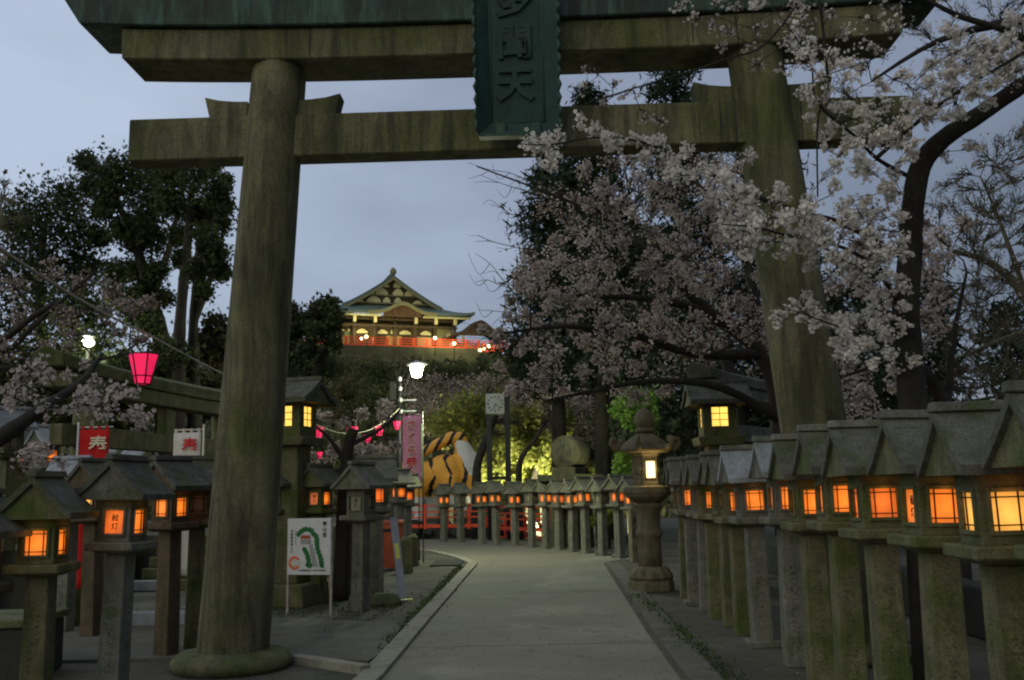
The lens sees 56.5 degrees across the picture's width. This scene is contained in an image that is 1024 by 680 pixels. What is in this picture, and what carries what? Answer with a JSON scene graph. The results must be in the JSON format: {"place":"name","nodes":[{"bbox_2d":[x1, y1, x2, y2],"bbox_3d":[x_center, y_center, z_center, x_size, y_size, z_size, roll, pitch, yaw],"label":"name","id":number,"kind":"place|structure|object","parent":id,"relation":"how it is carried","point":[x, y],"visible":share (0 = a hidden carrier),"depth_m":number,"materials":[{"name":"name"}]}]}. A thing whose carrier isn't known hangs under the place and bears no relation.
{"place":"outdoors","nodes":[
{"label":"outdoors","id":0,"kind":"place"},
{"bbox_2d":[133,591,185,610],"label":"side path","id":1,"kind":"structure","parent":0,"point":[144,601],"depth_m":14.21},
{"bbox_2d":[31,346,220,624],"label":"torii gate","id":2,"kind":"structure","parent":1,"relation":"on","point":[167,398],"depth_m":13.15,"materials":[{"name":"stone"}]},
{"bbox_2d":[62,615,402,663],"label":"paved path","id":3,"kind":"structure","parent":0,"point":[351,640],"depth_m":9.93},
{"bbox_2d":[45,455,92,631],"bbox_3d":[-5.166,2.366,11.085,0.515,2.030,0.566,-3,-9,12],"label":"stone lantern","id":4,"kind":"object","parent":3,"relation":"on","point":[66,590],"visible":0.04,"depth_m":11.00,"materials":[{"name":"stone"}]},
{"bbox_2d":[65,457,106,636],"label":"stone lantern","id":5,"kind":"object","parent":3,"relation":"on","point":[83,471],"visible":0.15,"depth_m":10.58,"materials":[{"name":"grey"}]},
{"bbox_2d":[147,455,211,655],"bbox_3d":[-3.336,2.095,9.284,0.566,1.923,0.515,-5,-9,24],"label":"stone lantern","id":6,"kind":"object","parent":3,"relation":"on","point":[181,477],"visible":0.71,"depth_m":9.20,"materials":[{"name":"grey"}]},
{"bbox_2d":[173,424,204,575],"bbox_3d":[-4.036,2.259,11.806,0.404,2.420,0.060,-2,-9,8],"label":"nobori banner","id":7,"kind":"object","parent":3,"relation":"on","point":[184,443],"visible":0.27,"depth_m":11.94,"materials":[{"name":"beige"}]},
{"bbox_2d":[174,455,214,648],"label":"stone lantern","id":8,"kind":"object","parent":3,"relation":"on","point":[200,501],"visible":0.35,"depth_m":9.61,"materials":[{"name":"grey stone"}]},
{"bbox_2d":[0,370,680,521],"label":"hill","id":9,"kind":"structure","parent":0,"point":[435,455],"depth_m":66.14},
{"bbox_2d":[287,288,348,377],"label":"evergreen tree","id":10,"kind":"object","parent":9,"relation":"on","point":[321,319],"visible":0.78,"depth_m":55.05,"materials":[{"name":"green plant"}]},
{"bbox_2d":[321,369,383,431],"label":"hillside tree","id":11,"kind":"object","parent":9,"relation":"on","point":[345,406],"visible":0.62,"depth_m":49.56,"materials":[{"name":"green plant"}]},
{"bbox_2d":[350,354,399,397],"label":"hillside tree","id":12,"kind":"object","parent":9,"relation":"on","point":[376,368],"visible":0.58,"depth_m":74.30,"materials":[{"name":"green plant"}]},
{"bbox_2d":[0,348,750,522],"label":"undergrowth","id":13,"kind":"object","parent":9,"relation":"on","point":[429,457],"visible":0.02,"depth_m":69.14,"materials":[{"name":"plant"}]},
{"bbox_2d":[349,384,410,515],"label":"hillside tree","id":14,"kind":"object","parent":9,"relation":"on","point":[370,400],"visible":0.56,"depth_m":46.80,"materials":[{"name":"green plant"}]},
{"bbox_2d":[317,267,508,364],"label":"temple hall","id":15,"kind":"structure","parent":9,"relation":"on","point":[407,311],"depth_m":108.89,"materials":[{"name":"beige wood"}]},
{"bbox_2d":[342,336,479,348],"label":"terrace railing","id":16,"kind":"object","parent":15,"relation":"on","point":[400,340],"visible":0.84,"depth_m":105.48,"materials":[{"name":"paint"}]},
{"bbox_2d":[0,0,1023,400],"label":"sky","id":17,"kind":"structure","parent":0,"point":[61,91],"materials":[{"name":"blue"}]},
{"bbox_2d":[53,517,989,679],"bbox_3d":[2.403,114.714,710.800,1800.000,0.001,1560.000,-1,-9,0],"label":"ground","id":18,"kind":"structure","parent":0,"point":[728,644],"depth_m":10.46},
{"bbox_2d":[0,488,32,593],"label":"stone lantern","id":19,"kind":"object","parent":18,"relation":"on","point":[12,528],"visible":0.87,"depth_m":6.53,"materials":[{"name":"grey"}]},
{"bbox_2d":[0,608,69,679],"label":"stone trough","id":20,"kind":"object","parent":18,"relation":"on","point":[11,623],"visible":0.47,"depth_m":7.96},
{"bbox_2d":[0,470,98,679],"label":"stone lantern","id":21,"kind":"object","parent":18,"relation":"on","point":[45,507],"visible":0.93,"depth_m":6.62,"materials":[{"name":"grey"}]},
{"bbox_2d":[0,352,155,472],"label":"blossoming cherry","id":22,"kind":"object","parent":18,"relation":"on","point":[15,428],"visible":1,"depth_m":5.70,"materials":[{"name":"pink plant"}]},
{"bbox_2d":[76,422,113,588],"bbox_3d":[-5.119,2.223,11.565,0.444,2.460,0.060,-1,-9,0],"label":"nobori banner","id":23,"kind":"object","parent":18,"relation":"on","point":[94,443],"visible":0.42,"depth_m":11.70,"materials":[{"name":"red fabric"}]},
{"bbox_2d":[75,453,175,679],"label":"stone lantern","id":24,"kind":"object","parent":18,"relation":"on","point":[124,489],"visible":0.99,"depth_m":7.03,"materials":[{"name":"grey"}]},
{"bbox_2d":[0,516,389,609],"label":"terrace","id":25,"kind":"structure","parent":18,"relation":"on","point":[14,598],"depth_m":13.26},
{"bbox_2d":[0,406,37,551],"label":"stone lantern","id":26,"kind":"object","parent":25,"relation":"on","point":[8,483],"visible":0.52,"depth_m":13.01,"materials":[{"name":"grey stone"}]},
{"bbox_2d":[0,337,73,423],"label":"evergreen shrub","id":27,"kind":"object","parent":25,"relation":"on","point":[55,419],"visible":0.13,"depth_m":18.66,"materials":[{"name":"green plant"}]},
{"bbox_2d":[0,163,132,390],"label":"evergreen tree","id":28,"kind":"object","parent":25,"relation":"on","point":[76,263],"visible":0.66,"depth_m":22.82,"materials":[{"name":"green plant"}]},
{"bbox_2d":[0,246,161,392],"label":"blossoming cherry","id":29,"kind":"object","parent":25,"relation":"on","point":[23,322],"visible":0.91,"depth_m":12.69,"materials":[{"name":"pink plant"}]},
{"bbox_2d":[63,135,177,454],"bbox_3d":[-9.086,-0.392,22.514,2.770,9.661,4.605,4,-11,-31],"label":"evergreen tree","id":30,"kind":"object","parent":25,"relation":"on","point":[134,235],"visible":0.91,"depth_m":22.02,"materials":[{"name":"green plant"}]},
{"bbox_2d":[71,316,208,431],"bbox_3d":[-8.233,1.821,20.891,2.843,4.719,3.364,2,-10,-21],"label":"evergreen shrub","id":31,"kind":"object","parent":25,"relation":"on","point":[164,367],"visible":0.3,"depth_m":20.25,"materials":[{"name":"green plant"}]},
{"bbox_2d":[142,167,238,455],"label":"evergreen tree","id":32,"kind":"object","parent":25,"relation":"on","point":[207,218],"visible":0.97,"depth_m":20.30,"materials":[{"name":"green plant"}]},
{"bbox_2d":[187,295,228,376],"bbox_3d":[-7.434,1.745,24.091,1.803,5.844,3.629,5,-11,-32],"label":"evergreen shrub","id":33,"kind":"object","parent":25,"relation":"on","point":[212,334],"visible":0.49,"depth_m":23.91,"materials":[{"name":"green plant"}]},
{"bbox_2d":[272,376,336,608],"bbox_3d":[-3.154,2.135,13.645,0.948,3.208,1.000,-4,-9,16],"label":"tall stone lantern","id":34,"kind":"object","parent":18,"relation":"on","point":[306,397],"visible":0.7,"depth_m":13.47,"materials":[{"name":"grey stone"}]},
{"bbox_2d":[286,518,332,614],"bbox_3d":[-2.614,2.917,12.292,0.642,1.215,0.055,-4,-9,15],"label":"map sign","id":35,"kind":"object","parent":18,"relation":"on","point":[309,546],"visible":1,"depth_m":12.31,"materials":[{"name":"white paint"}]},
{"bbox_2d":[304,463,338,603],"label":"stone lantern","id":36,"kind":"object","parent":18,"relation":"on","point":[321,479],"visible":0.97,"depth_m":13.59,"materials":[{"name":"grey"}]},
{"bbox_2d":[290,653,370,674],"bbox_3d":[-1.613,2.867,8.412,0.975,0.092,0.120,-9,-12,40],"label":"path edge","id":37,"kind":"object","parent":18,"relation":"on","point":[346,666],"visible":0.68,"depth_m":8.35,"materials":[{"name":"stone"}]},
{"bbox_2d":[310,398,404,600],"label":"blossoming cherry","id":38,"kind":"object","parent":18,"relation":"on","point":[353,439],"visible":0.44,"depth_m":14.10,"materials":[{"name":"pink plant"}]},
{"bbox_2d":[330,461,391,611],"bbox_3d":[-1.996,2.583,12.605,0.621,1.948,0.565,-5,-10,26],"label":"stone lantern","id":39,"kind":"object","parent":18,"relation":"on","point":[360,482],"visible":1,"depth_m":12.52,"materials":[{"name":"grey stone"}]},
{"bbox_2d":[356,455,398,595],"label":"stone lantern","id":40,"kind":"object","parent":18,"relation":"on","point":[386,466],"visible":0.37,"depth_m":13.73,"materials":[{"name":"grey"}]},
{"bbox_2d":[388,468,414,536],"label":"stone lantern","id":41,"kind":"object","parent":18,"relation":"on","point":[399,500],"visible":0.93,"depth_m":19.80,"materials":[{"name":"grey"}]},
{"bbox_2d":[390,517,412,601],"bbox_3d":[-1.688,3.129,13.619,0.541,1.176,0.314,0,-9,-5],"label":"leaning board","id":42,"kind":"object","parent":18,"relation":"on","point":[398,558],"visible":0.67,"depth_m":13.66,"materials":[{"name":"wood"}]},
{"bbox_2d":[389,358,427,467],"bbox_3d":[-2.510,2.809,23.174,0.969,4.847,0.598,-1,-9,0],"label":"street lamp","id":43,"kind":"object","parent":18,"relation":"on","point":[396,389],"visible":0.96,"depth_m":23.46,"materials":[{"name":"white metal"}]},
{"bbox_2d":[0,247,399,433],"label":"lantern rope","id":44,"kind":"object","parent":43,"relation":"attached to","point":[4,251],"visible":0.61,"depth_m":9.15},
{"bbox_2d":[128,341,159,385],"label":"paper lantern","id":45,"kind":"object","parent":44,"relation":"hanging from","point":[143,365],"visible":0.96,"depth_m":11.00,"materials":[{"name":"pink"}]},
{"bbox_2d":[75,565,751,679],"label":"weeds","id":46,"kind":"object","parent":18,"relation":"on","point":[448,578],"visible":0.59,"depth_m":11.73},
{"bbox_2d":[403,412,423,562],"bbox_3d":[-2.204,3.266,21.263,0.464,3.331,0.060,-1,-9,-3],"label":"nobori banner","id":47,"kind":"object","parent":18,"relation":"on","point":[413,459],"visible":0.93,"depth_m":21.39,"materials":[{"name":"fabric"}]},
{"bbox_2d":[352,549,477,679],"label":"kerb","id":48,"kind":"structure","parent":18,"relation":"on","point":[384,660],"depth_m":10.43,"materials":[{"name":"stone"}]},
{"bbox_2d":[421,384,516,481],"bbox_3d":[-1.582,4.520,36.435,4.235,5.673,3.018,-1,-9,0],"label":"lit shrub","id":49,"kind":"object","parent":18,"relation":"on","point":[467,418],"visible":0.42,"depth_m":36.20,"materials":[{"name":"green plant"}]},
{"bbox_2d":[412,519,539,538],"bbox_3d":[-2.252,6.788,33.506,6.425,1.208,3.302,-1,-9,0],"label":"fence","id":50,"kind":"object","parent":18,"relation":"on","point":[429,533],"visible":0.16,"depth_m":32.26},
{"bbox_2d":[388,432,481,523],"bbox_3d":[-3.161,4.909,33.538,4.388,3.321,1.832,-1,-9,0],"label":"tiger statue","id":51,"kind":"object","parent":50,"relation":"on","point":[456,466],"visible":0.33,"depth_m":33.25,"materials":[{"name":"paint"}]},
{"bbox_2d":[402,362,551,515],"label":"blossoming cherry","id":52,"kind":"object","parent":18,"relation":"on","point":[417,391],"visible":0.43,"depth_m":40.81,"materials":[{"name":"pink plant"}]},
{"bbox_2d":[486,391,510,539],"bbox_3d":[-0.427,4.014,30.704,0.785,4.750,0.255,0,-9,-6],"label":"clock stand","id":53,"kind":"object","parent":18,"relation":"on","point":[497,403],"visible":0.88,"depth_m":30.80,"materials":[{"name":"black metal"}]},
{"bbox_2d":[65,0,937,678],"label":"torii gate","id":54,"kind":"structure","parent":18,"relation":"on","point":[275,132],"depth_m":9.04,"materials":[{"name":"stone"}]},
{"bbox_2d":[471,0,562,139],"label":"name plaque","id":55,"kind":"object","parent":54,"relation":"attached to","point":[516,59],"visible":0.99,"depth_m":8.71,"materials":[{"name":"green metal"}]},
{"bbox_2d":[471,411,555,539],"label":"bare tree","id":56,"kind":"object","parent":18,"relation":"on","point":[477,464],"visible":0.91,"depth_m":31.33,"materials":[{"name":"brown plant"}]},
{"bbox_2d":[476,395,594,533],"bbox_3d":[0.845,4.380,33.988,4.305,5.049,2.837,-1,-9,0],"label":"lit shrub","id":57,"kind":"object","parent":18,"relation":"on","point":[532,459],"visible":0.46,"depth_m":33.80,"materials":[{"name":"green plant"}]},
{"bbox_2d":[480,157,631,467],"bbox_3d":[1.425,-0.304,31.276,4.902,13.386,4.923,6,-12,-39],"label":"conifer","id":58,"kind":"object","parent":18,"relation":"on","point":[558,419],"visible":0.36,"depth_m":31.17,"materials":[{"name":"green plant"}]},
{"bbox_2d":[495,393,621,516],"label":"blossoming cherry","id":59,"kind":"object","parent":18,"relation":"on","point":[523,400],"visible":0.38,"depth_m":33.71,"materials":[{"name":"green plant"}]},
{"bbox_2d":[537,436,603,548],"bbox_3d":[1.559,4.009,25.178,1.296,2.940,1.296,-7,-11,34],"label":"stone monument","id":60,"kind":"object","parent":18,"relation":"on","point":[569,455],"visible":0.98,"depth_m":24.98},
{"bbox_2d":[530,79,681,539],"bbox_3d":[2.889,-1.271,30.333,4.996,14.938,5.186,-1,-9,0],"label":"conifer","id":61,"kind":"object","parent":18,"relation":"on","point":[602,439],"visible":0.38,"depth_m":30.05,"materials":[{"name":"green plant"}]},
{"bbox_2d":[460,152,780,433],"bbox_3d":[1.681,0.209,13.021,4.764,6.616,2.582,-1,-9,0],"label":"blossoming cherry","id":62,"kind":"object","parent":18,"relation":"on","point":[753,341],"visible":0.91,"depth_m":12.87,"materials":[{"name":"pink plant"}]},
{"bbox_2d":[501,152,765,444],"bbox_3d":[2.380,0.292,16.648,5.106,7.570,2.635,-1,-9,0],"label":"blossoming cherry","id":63,"kind":"object","parent":18,"relation":"on","point":[708,328],"visible":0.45,"depth_m":16.68,"materials":[{"name":"pink plant"}]},
{"bbox_2d":[606,378,665,434],"bbox_3d":[2.876,2.897,21.750,1.435,4.054,2.050,-1,-9,0],"label":"lit shrub","id":64,"kind":"object","parent":18,"relation":"on","point":[623,413],"visible":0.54,"depth_m":21.44,"materials":[{"name":"green plant"}]},
{"bbox_2d":[608,406,681,592],"bbox_3d":[2.058,2.381,14.469,1.168,2.764,1.025,0,-9,-10],"label":"granite lantern","id":65,"kind":"object","parent":18,"relation":"on","point":[647,493],"visible":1,"depth_m":14.26,"materials":[{"name":"grey"}]},
{"bbox_2d":[606,562,723,679],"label":"gutter","id":66,"kind":"object","parent":18,"relation":"on","point":[692,663],"visible":0.77,"depth_m":9.46,"materials":[{"name":"concrete"}]},
{"bbox_2d":[662,459,686,598],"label":"stone lantern","id":67,"kind":"object","parent":18,"relation":"on","point":[683,579],"visible":0.32,"depth_m":13.15,"materials":[{"name":"grey"}]},
{"bbox_2d":[582,69,769,485],"bbox_3d":[5.574,-1.931,30.166,6.500,16.077,6.971,-6,-10,26],"label":"conifer","id":68,"kind":"object","parent":18,"relation":"on","point":[688,428],"visible":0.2,"depth_m":29.21,"materials":[{"name":"green plant"}]},
{"bbox_2d":[666,457,698,605],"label":"stone lantern","id":69,"kind":"object","parent":18,"relation":"on","point":[683,505],"visible":0.53,"depth_m":12.45,"materials":[{"name":"grey"}]},
{"bbox_2d":[679,456,707,611],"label":"stone lantern","id":70,"kind":"object","parent":18,"relation":"on","point":[702,581],"visible":0.37,"depth_m":11.78,"materials":[{"name":"grey"}]},
{"bbox_2d":[685,454,721,618],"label":"stone lantern","id":71,"kind":"object","parent":18,"relation":"on","point":[712,554],"visible":0.38,"depth_m":11.12,"materials":[{"name":"grey"}]},
{"bbox_2d":[696,451,733,626],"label":"stone lantern","id":72,"kind":"object","parent":18,"relation":"on","point":[726,594],"visible":0.41,"depth_m":10.50,"materials":[{"name":"grey"}]},
{"bbox_2d":[681,379,753,450],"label":"tall stone lantern","id":73,"kind":"object","parent":18,"relation":"on","point":[717,419],"visible":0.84,"depth_m":14.14,"materials":[{"name":"grey stone"}]},
{"bbox_2d":[704,450,750,635],"bbox_3d":[2.361,2.096,9.940,0.553,1.890,0.607,-2,-9,0],"label":"stone lantern","id":74,"kind":"object","parent":18,"relation":"on","point":[741,620],"visible":0.48,"depth_m":9.85,"materials":[{"name":"grey"}]},
{"bbox_2d":[572,0,902,196],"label":"blossoming cherry","id":75,"kind":"object","parent":18,"relation":"on","point":[724,44],"visible":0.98,"depth_m":7.02,"materials":[{"name":"pink plant"}]},
{"bbox_2d":[717,444,781,648],"bbox_3d":[2.355,1.973,9.235,0.552,1.912,0.607,-2,-8,1],"label":"stone lantern","id":76,"kind":"object","parent":18,"relation":"on","point":[750,500],"visible":0.86,"depth_m":9.14,"materials":[{"name":"grey"}]},
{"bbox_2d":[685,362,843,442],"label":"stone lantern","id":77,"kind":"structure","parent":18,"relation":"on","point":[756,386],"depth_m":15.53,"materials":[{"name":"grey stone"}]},
{"bbox_2d":[518,0,1023,679],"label":"blossoming cherry","id":78,"kind":"object","parent":18,"relation":"on","point":[906,340],"visible":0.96,"depth_m":7.24,"materials":[{"name":"pink plant"}]},
{"bbox_2d":[698,152,847,535],"bbox_3d":[8.315,-1.385,30.596,6.568,15.021,6.469,4,-11,-31],"label":"conifer","id":79,"kind":"object","parent":18,"relation":"on","point":[736,154],"visible":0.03,"depth_m":30.26,"materials":[{"name":"green plant"}]},
{"bbox_2d":[747,436,805,667],"bbox_3d":[2.388,1.795,8.197,0.552,1.935,0.607,-1,-9,1],"label":"stone lantern","id":80,"kind":"object","parent":18,"relation":"on","point":[791,607],"visible":0.44,"depth_m":8.10,"materials":[{"name":"grey"}]},
{"bbox_2d":[767,434,834,679],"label":"stone lantern","id":81,"kind":"object","parent":18,"relation":"on","point":[818,636],"visible":0.6,"depth_m":7.41,"materials":[{"name":"grey"}]},
{"bbox_2d":[791,424,867,679],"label":"stone lantern","id":82,"kind":"object","parent":18,"relation":"on","point":[833,517],"visible":0.56,"depth_m":6.74,"materials":[{"name":"grey"}]},
{"bbox_2d":[824,285,880,419],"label":"conifer","id":83,"kind":"object","parent":18,"relation":"on","point":[838,305],"visible":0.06,"depth_m":21.98,"materials":[{"name":"green plant"}]},
{"bbox_2d":[820,419,911,679],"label":"stone lantern","id":84,"kind":"object","parent":18,"relation":"on","point":[875,510],"visible":0.83,"depth_m":6.01,"materials":[{"name":"grey"}]},
{"bbox_2d":[870,488,897,516],"bbox_3d":[2.345,1.032,6.028,0.166,0.184,0.016,-2,-10,3],"label":"window","id":85,"kind":"structure","parent":84,"relation":"in","point":[883,500],"depth_m":6.03,"materials":[{"name":"brown"}]},
{"bbox_2d":[766,540,985,640],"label":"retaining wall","id":86,"kind":"structure","parent":18,"relation":"on","point":[973,608],"depth_m":9.43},
{"bbox_2d":[831,231,932,419],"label":"conifer","id":87,"kind":"object","parent":18,"relation":"on","point":[880,385],"visible":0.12,"depth_m":25.94,"materials":[{"name":"green plant"}]},
{"bbox_2d":[816,192,979,579],"bbox_3d":[4.528,0.620,11.076,2.303,5.078,2.065,-1,-9,0],"label":"blossoming cherry","id":88,"kind":"object","parent":18,"relation":"on","point":[938,393],"visible":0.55,"depth_m":11.06,"materials":[{"name":"pink plant"}]},
{"bbox_2d":[866,410,970,679],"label":"stone lantern","id":89,"kind":"object","parent":18,"relation":"on","point":[930,520],"visible":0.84,"depth_m":5.21,"materials":[{"name":"grey"}]},
{"bbox_2d":[930,489,958,522],"bbox_3d":[2.365,0.910,5.218,0.166,0.184,0.015,0,-9,1],"label":"window","id":90,"kind":"structure","parent":89,"relation":"in","point":[943,501],"depth_m":5.22,"materials":[{"name":"brown"}]},
{"bbox_2d":[817,0,1023,147],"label":"cherry twigs","id":91,"kind":"object","parent":18,"relation":"on","point":[975,29],"visible":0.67,"depth_m":7.21,"materials":[{"name":"pink plant"}]},
{"bbox_2d":[894,266,990,406],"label":"conifer","id":92,"kind":"object","parent":18,"relation":"on","point":[936,358],"visible":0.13,"depth_m":26.94,"materials":[{"name":"green plant"}]},
{"bbox_2d":[916,400,1023,679],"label":"stone lantern","id":93,"kind":"object","parent":18,"relation":"on","point":[990,506],"visible":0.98,"depth_m":4.53,"materials":[{"name":"grey"}]},
{"bbox_2d":[991,491,1023,530],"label":"window","id":94,"kind":"structure","parent":93,"relation":"in","point":[1007,507],"depth_m":4.53,"materials":[{"name":"yellow"}]},
{"bbox_2d":[920,115,1023,400],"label":"bare tree","id":95,"kind":"object","parent":18,"relation":"on","point":[1007,276],"visible":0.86,"depth_m":13.35,"materials":[{"name":"brown plant"}]},
{"bbox_2d":[958,288,1023,399],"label":"conifer","id":96,"kind":"object","parent":18,"relation":"on","point":[1016,354],"visible":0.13,"depth_m":24.07,"materials":[{"name":"green plant"}]},
{"bbox_2d":[981,380,1023,560],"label":"stone lantern","id":97,"kind":"object","parent":18,"relation":"on","point":[1004,449],"visible":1,"depth_m":4.11,"materials":[{"name":"grey"}]},
{"bbox_2d":[381,539,680,679],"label":"road","id":98,"kind":"structure","parent":0,"point":[488,648],"depth_m":10.64,"materials":[{"name":"concrete"}]},
{"bbox_2d":[482,481,504,544],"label":"stone lantern","id":99,"kind":"object","parent":98,"relation":"on","point":[494,489],"visible":0.99,"depth_m":27.52,"materials":[{"name":"grey"}]},
{"bbox_2d":[501,481,523,545],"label":"stone lantern","id":100,"kind":"object","parent":98,"relation":"on","point":[511,488],"visible":0.98,"depth_m":26.95,"materials":[{"name":"grey"}]},
{"bbox_2d":[517,479,539,546],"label":"stone lantern","id":101,"kind":"object","parent":98,"relation":"on","point":[526,488],"visible":0.91,"depth_m":25.98,"materials":[{"name":"grey stone"}]},
{"bbox_2d":[531,479,550,548],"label":"stone lantern","id":102,"kind":"object","parent":98,"relation":"on","point":[544,498],"visible":0.85,"depth_m":25.07,"materials":[{"name":"grey"}]},
{"bbox_2d":[543,479,566,549],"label":"stone lantern","id":103,"kind":"object","parent":98,"relation":"on","point":[557,499],"visible":0.91,"depth_m":24.53,"materials":[{"name":"grey"}]},
{"bbox_2d":[557,478,580,551],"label":"stone lantern","id":104,"kind":"object","parent":98,"relation":"on","point":[570,496],"visible":0.73,"depth_m":23.72,"materials":[{"name":"grey"}]},
{"bbox_2d":[568,476,593,552],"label":"stone lantern","id":105,"kind":"object","parent":98,"relation":"on","point":[580,484],"visible":0.94,"depth_m":23.13,"materials":[{"name":"grey"}]},
{"bbox_2d":[585,476,611,555],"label":"stone lantern","id":106,"kind":"object","parent":98,"relation":"on","point":[600,497],"visible":0.91,"depth_m":22.05,"materials":[{"name":"grey stone"}]},
{"bbox_2d":[600,474,628,557],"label":"stone lantern","id":107,"kind":"object","parent":98,"relation":"on","point":[611,482],"visible":0.74,"depth_m":21.39,"materials":[{"name":"grey"}]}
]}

